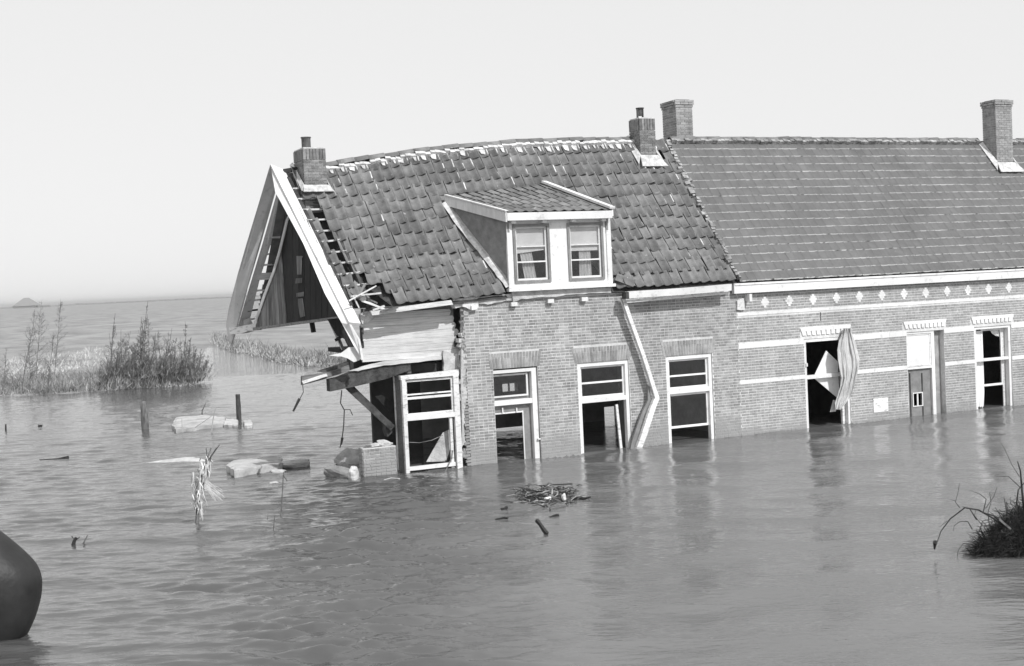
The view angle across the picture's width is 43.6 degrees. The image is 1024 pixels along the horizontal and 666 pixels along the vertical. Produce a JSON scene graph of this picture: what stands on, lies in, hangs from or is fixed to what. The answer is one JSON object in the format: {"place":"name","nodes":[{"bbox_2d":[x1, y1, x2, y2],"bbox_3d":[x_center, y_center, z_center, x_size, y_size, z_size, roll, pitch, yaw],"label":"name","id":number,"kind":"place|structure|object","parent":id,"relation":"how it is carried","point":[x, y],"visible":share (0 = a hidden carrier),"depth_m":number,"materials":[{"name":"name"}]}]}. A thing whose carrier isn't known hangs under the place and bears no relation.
{"place":"outdoors","nodes":[
{"label":"outdoors","id":0,"kind":"place"},
{"bbox_2d":[0,339,182,379],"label":"grass","id":1,"kind":"structure","parent":0,"point":[73,355],"depth_m":80.08,"materials":[{"name":"plant"}]},
{"bbox_2d":[0,294,362,395],"bbox_3d":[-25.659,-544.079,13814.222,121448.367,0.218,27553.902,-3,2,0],"label":"field","id":2,"kind":"structure","parent":0,"point":[87,326],"depth_m":153.01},
{"bbox_2d":[0,354,12,393],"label":"bare sapling","id":3,"kind":"object","parent":2,"relation":"on","point":[2,381],"visible":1,"depth_m":54.38,"materials":[{"name":"grey plant"}]},
{"bbox_2d":[12,312,44,386],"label":"bare sapling","id":4,"kind":"object","parent":2,"relation":"on","point":[34,314],"visible":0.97,"depth_m":56.57,"materials":[{"name":"grey plant"}]},
{"bbox_2d":[12,298,49,308],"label":"farmhouse","id":5,"kind":"object","parent":2,"relation":"on","point":[26,303],"visible":0.9,"depth_m":1492.12,"materials":[{"name":"grey"}]},
{"bbox_2d":[23,345,39,388],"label":"bare sapling","id":6,"kind":"object","parent":2,"relation":"on","point":[31,373],"visible":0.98,"depth_m":54.67,"materials":[{"name":"grey plant"}]},
{"bbox_2d":[29,302,50,370],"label":"bare sapling","id":7,"kind":"object","parent":2,"relation":"on","point":[39,338],"visible":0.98,"depth_m":61.52,"materials":[{"name":"grey plant"}]},
{"bbox_2d":[44,301,68,380],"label":"bare sapling","id":8,"kind":"object","parent":2,"relation":"on","point":[56,348],"visible":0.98,"depth_m":61.98,"materials":[{"name":"grey plant"}]},
{"bbox_2d":[0,367,201,395],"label":"reeds","id":9,"kind":"object","parent":2,"relation":"on","point":[61,386],"visible":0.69,"depth_m":55.44,"materials":[{"name":"grey plant"}]},
{"bbox_2d":[81,318,151,386],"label":"willow shrub","id":10,"kind":"object","parent":2,"relation":"on","point":[115,370],"visible":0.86,"depth_m":55.41,"materials":[{"name":"grey plant"}]},
{"bbox_2d":[0,295,259,308],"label":"tree line","id":11,"kind":"object","parent":2,"relation":"on","point":[143,301],"visible":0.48,"depth_m":1899.32,"materials":[{"name":"grey plant"}]},
{"bbox_2d":[114,303,186,386],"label":"willow shrub","id":12,"kind":"object","parent":2,"relation":"on","point":[147,363],"visible":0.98,"depth_m":55.21,"materials":[{"name":"plant"}]},
{"bbox_2d":[151,324,215,382],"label":"willow shrub","id":13,"kind":"object","parent":2,"relation":"on","point":[192,370],"visible":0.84,"depth_m":56.10,"materials":[{"name":"grey plant"}]},
{"bbox_2d":[209,331,346,366],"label":"reeds","id":14,"kind":"object","parent":2,"relation":"on","point":[322,357],"visible":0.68,"depth_m":74.56,"materials":[{"name":"grey plant"}]},
{"bbox_2d":[0,295,1023,665],"bbox_3d":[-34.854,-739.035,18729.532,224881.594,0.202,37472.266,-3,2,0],"label":"water","id":15,"kind":"structure","parent":0,"point":[812,545],"depth_m":18.78,"materials":[{"name":"grey liquid"}]},
{"bbox_2d":[0,530,41,640],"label":"boat","id":16,"kind":"object","parent":15,"relation":"on","point":[20,585],"visible":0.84,"depth_m":14.49,"materials":[{"name":"black"}]},
{"bbox_2d":[35,335,60,393],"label":"bare sapling","id":17,"kind":"object","parent":15,"relation":"on","point":[49,377],"visible":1,"depth_m":53.40,"materials":[{"name":"grey plant"}]},
{"bbox_2d":[39,456,68,459],"bbox_3d":[-11.197,3.074,31.303,0.714,0.113,0.094,-3,2,0],"label":"branch","id":18,"kind":"object","parent":15,"relation":"on","point":[65,457],"visible":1,"depth_m":31.28,"materials":[{"name":"wood"}]},
{"bbox_2d":[71,536,79,544],"bbox_3d":[-6.893,3.289,20.212,0.156,0.178,0.067,-3,2,0],"label":"stump","id":19,"kind":"object","parent":15,"relation":"in","point":[74,541],"visible":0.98,"depth_m":20.20,"materials":[{"name":"black wood"}]},
{"bbox_2d":[141,401,148,428],"bbox_3d":[-10.752,2.712,37.509,0.220,1.423,0.211,-3,2,0],"label":"mooring post","id":20,"kind":"object","parent":15,"relation":"in","point":[144,418],"visible":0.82,"depth_m":37.42,"materials":[{"name":"grey wood"}]},
{"bbox_2d":[147,457,204,462],"bbox_3d":[-7.850,3.016,29.775,1.544,0.209,0.439,-3,2,0],"label":"rubble","id":21,"kind":"object","parent":15,"relation":"in","point":[188,459],"visible":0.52,"depth_m":29.66,"materials":[{"name":"concrete"}]},
{"bbox_2d":[172,415,224,432],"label":"concrete slab","id":22,"kind":"structure","parent":15,"relation":"in","point":[188,423],"depth_m":37.33,"materials":[{"name":"white concrete"}]},
{"bbox_2d":[182,407,224,432],"bbox_3d":[-8.493,2.622,35.602,1.383,1.095,0.032,-3,2,0],"label":"bent wire","id":23,"kind":"object","parent":15,"relation":"in","point":[208,418],"visible":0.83,"depth_m":35.59,"materials":[{"name":"metal"}]},
{"bbox_2d":[191,445,223,522],"bbox_3d":[-5.216,2.561,21.702,0.613,1.327,0.438,0,3,44],"label":"straw draped sapling","id":24,"kind":"object","parent":15,"relation":"in","point":[201,481],"visible":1,"depth_m":21.66,"materials":[{"name":"white plant"}]},
{"bbox_2d":[224,419,237,426],"bbox_3d":[-8.298,2.745,37.826,0.418,0.300,2.184,-3,2,-11],"label":"concrete piece","id":25,"kind":"object","parent":15,"relation":"in","point":[230,422],"visible":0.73,"depth_m":37.19,"materials":[{"name":"white concrete"}]},
{"bbox_2d":[235,394,240,419],"bbox_3d":[-8.335,2.558,39.068,0.157,1.379,0.151,-3,2,0],"label":"mooring post","id":26,"kind":"object","parent":15,"relation":"in","point":[238,409],"visible":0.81,"depth_m":39.00,"materials":[{"name":"wood"}]},
{"bbox_2d":[243,420,252,427],"bbox_3d":[-7.662,2.731,37.180,0.267,0.319,1.419,-3,2,-14],"label":"concrete piece","id":27,"kind":"object","parent":15,"relation":"on","point":[247,423],"visible":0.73,"depth_m":36.72,"materials":[{"name":"white concrete"}]},
{"bbox_2d":[226,456,282,477],"bbox_3d":[-5.487,2.998,27.745,1.333,0.430,1.694,-4,2,-21],"label":"concrete slab","id":28,"kind":"object","parent":15,"relation":"in","point":[240,468],"depth_m":27.39,"materials":[{"name":"white concrete"}]},
{"bbox_2d":[270,469,286,472],"bbox_3d":[-4.986,2.972,27.292,0.356,0.139,0.255,-3,2,0],"label":"rubble","id":29,"kind":"object","parent":15,"relation":"in","point":[278,470],"visible":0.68,"depth_m":27.23,"materials":[{"name":"concrete"}]},
{"bbox_2d":[276,472,287,517],"bbox_3d":[-3.878,2.751,21.616,0.210,0.803,0.032,-3,2,0],"label":"reed","id":30,"kind":"object","parent":15,"relation":"in","point":[282,494],"visible":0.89,"depth_m":21.61,"materials":[{"name":"grey plant"}]},
{"bbox_2d":[281,459,309,467],"bbox_3d":[-4.742,2.871,27.880,0.698,0.262,0.426,-3,2,0],"label":"rubble","id":31,"kind":"object","parent":15,"relation":"in","point":[296,463],"visible":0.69,"depth_m":27.73,"materials":[{"name":"concrete"}]},
{"bbox_2d":[323,465,348,476],"bbox_3d":[-3.562,2.920,26.209,0.605,0.436,0.438,-3,2,0],"label":"rubble","id":32,"kind":"object","parent":15,"relation":"in","point":[335,471],"visible":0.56,"depth_m":26.07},
{"bbox_2d":[334,448,359,464],"bbox_3d":[-3.531,2.778,28.097,0.794,0.552,0.329,-3,2,0],"label":"rubble","id":33,"kind":"object","parent":15,"relation":"in","point":[347,456],"visible":0.59,"depth_m":27.97,"materials":[{"name":"stone"}]},
{"bbox_2d":[348,466,358,479],"bbox_3d":[-3.198,2.857,25.667,0.208,0.390,0.230,-2,2,20],"label":"rubble","id":34,"kind":"object","parent":15,"relation":"in","point":[353,473],"visible":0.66,"depth_m":25.59,"materials":[{"name":"stone"}]},
{"bbox_2d":[226,107,740,475],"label":"brick house","id":35,"kind":"structure","parent":15,"relation":"in","point":[567,286],"depth_m":27.92,"materials":[{"name":"brick"}]},
{"bbox_2d":[370,443,379,447],"bbox_3d":[-2.829,2.286,26.050,0.266,0.105,0.146,-3,2,0],"label":"brick piece","id":36,"kind":"object","parent":35,"relation":"on","point":[374,444],"visible":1,"depth_m":26.01,"materials":[{"name":"concrete"}]},
{"bbox_2d":[377,440,392,446],"bbox_3d":[-2.598,2.254,26.139,0.334,0.150,0.196,-3,2,0],"label":"brick piece","id":37,"kind":"object","parent":35,"relation":"on","point":[382,443],"visible":1,"depth_m":26.10,"materials":[{"name":"concrete"}]},
{"bbox_2d":[393,369,462,472],"bbox_3d":[-1.711,2.163,26.612,1.293,2.731,0.533,-4,2,-25],"label":"window frame","id":38,"kind":"structure","parent":35,"relation":"in","point":[440,452],"depth_m":26.52,"materials":[{"name":"white paint"}]},
{"bbox_2d":[495,403,532,458],"bbox_3d":[0.027,2.471,27.378,0.895,1.893,0.100,-4,2,-25],"label":"door frame","id":39,"kind":"structure","parent":35,"relation":"in","point":[516,408],"depth_m":27.49,"materials":[{"name":"white paint"}]},
{"bbox_2d":[577,360,630,453],"bbox_3d":[2.023,1.906,28.216,1.260,2.565,0.120,-4,2,-25],"label":"window frame","id":40,"kind":"structure","parent":35,"relation":"in","point":[624,396],"depth_m":28.23,"materials":[{"name":"white paint"}]},
{"bbox_2d":[666,353,713,443],"bbox_3d":[4.034,1.775,29.135,1.210,2.565,0.120,-4,2,-25],"label":"window frame","id":41,"kind":"structure","parent":35,"relation":"in","point":[706,388],"depth_m":29.17,"materials":[{"name":"white paint"}]},
{"bbox_2d":[535,519,548,534],"bbox_3d":[0.447,2.917,19.240,0.048,0.223,0.280,-4,3,-36],"label":"plank","id":42,"kind":"object","parent":15,"relation":"on","point":[542,528],"visible":1,"depth_m":19.21,"materials":[{"name":"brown wood"}]},
{"bbox_2d":[507,481,584,510],"bbox_3d":[0.564,2.851,22.568,1.467,0.098,2.873,-3,2,0],"label":"floating straw","id":43,"kind":"object","parent":15,"relation":"on","point":[534,496],"visible":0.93,"depth_m":22.46,"materials":[{"name":"plant"}]},
{"bbox_2d":[572,496,590,499],"bbox_3d":[1.191,2.861,22.159,0.339,0.062,0.110,-2,3,26],"label":"plank","id":44,"kind":"object","parent":15,"relation":"on","point":[582,498],"visible":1,"depth_m":22.11,"materials":[{"name":"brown wood"}]},
{"bbox_2d":[660,99,1023,435],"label":"brick house","id":45,"kind":"structure","parent":15,"relation":"on","point":[902,259],"depth_m":32.03,"materials":[{"name":"grey brick"}]},
{"bbox_2d":[814,351,838,396],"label":"ceiling panel","id":46,"kind":"structure","parent":45,"relation":"attached to","point":[828,363],"depth_m":30.88,"materials":[{"name":"white paint"}]},
{"bbox_2d":[804,337,850,427],"bbox_3d":[7.537,1.471,30.741,1.300,2.715,0.210,-4,2,-25],"label":"window frame","id":47,"kind":"structure","parent":45,"relation":"in","point":[845,411],"depth_m":30.65,"materials":[{"name":"white paint"}]},
{"bbox_2d":[830,400,835,411],"bbox_3d":[7.711,1.747,30.724,0.208,0.284,0.027,-3,2,-19],"label":"rag","id":48,"kind":"object","parent":45,"relation":"hanging from","point":[832,409],"visible":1,"depth_m":30.72,"materials":[{"name":"fabric"}]},
{"bbox_2d":[835,328,859,409],"bbox_3d":[8.026,0.859,30.718,0.768,1.959,0.136,-4,2,-22],"label":"curtain","id":49,"kind":"object","parent":45,"relation":"hanging from","point":[848,357],"visible":1,"depth_m":30.72,"materials":[{"name":"fabric"}]},
{"bbox_2d":[908,368,931,415],"bbox_3d":[10.160,1.824,31.961,0.791,1.867,0.070,-4,2,-25],"label":"door","id":50,"kind":"structure","parent":45,"relation":"in","point":[919,380],"depth_m":31.95,"materials":[{"name":"grey paint"}]},
{"bbox_2d":[907,330,936,413],"bbox_3d":[10.185,1.308,31.950,0.891,2.695,0.130,-4,2,-25],"label":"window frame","id":51,"kind":"structure","parent":45,"relation":"in","point":[920,345],"depth_m":31.93,"materials":[{"name":"white paint"}]},
{"bbox_2d":[976,331,983,407],"bbox_3d":[11.979,0.935,32.847,0.320,2.005,0.036,-4,3,-28],"label":"curtain","id":52,"kind":"object","parent":45,"relation":"hanging from","point":[980,384],"visible":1,"depth_m":32.86,"materials":[{"name":"fabric"}]},
{"bbox_2d":[974,325,1011,408],"bbox_3d":[12.332,1.167,32.954,1.240,2.695,0.170,-4,2,-25],"label":"window frame","id":53,"kind":"structure","parent":45,"relation":"in","point":[1004,330],"depth_m":33.11,"materials":[{"name":"white paint"}]},
{"bbox_2d":[991,330,998,335],"bbox_3d":[12.507,-0.008,33.128,0.396,0.223,0.024,-4,2,-24],"label":"curtain","id":54,"kind":"object","parent":45,"relation":"hanging from","point":[995,332],"visible":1,"depth_m":33.12,"materials":[{"name":"fabric"}]},
{"bbox_2d":[933,442,1023,558],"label":"uprooted bush","id":55,"kind":"object","parent":15,"relation":"in","point":[1003,538],"visible":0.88,"depth_m":16.49,"materials":[{"name":"black plant"}]},
{"bbox_2d":[0,0,1023,305],"label":"sky","id":56,"kind":"structure","parent":0,"point":[140,140],"materials":[{"name":"white"}]}
]}

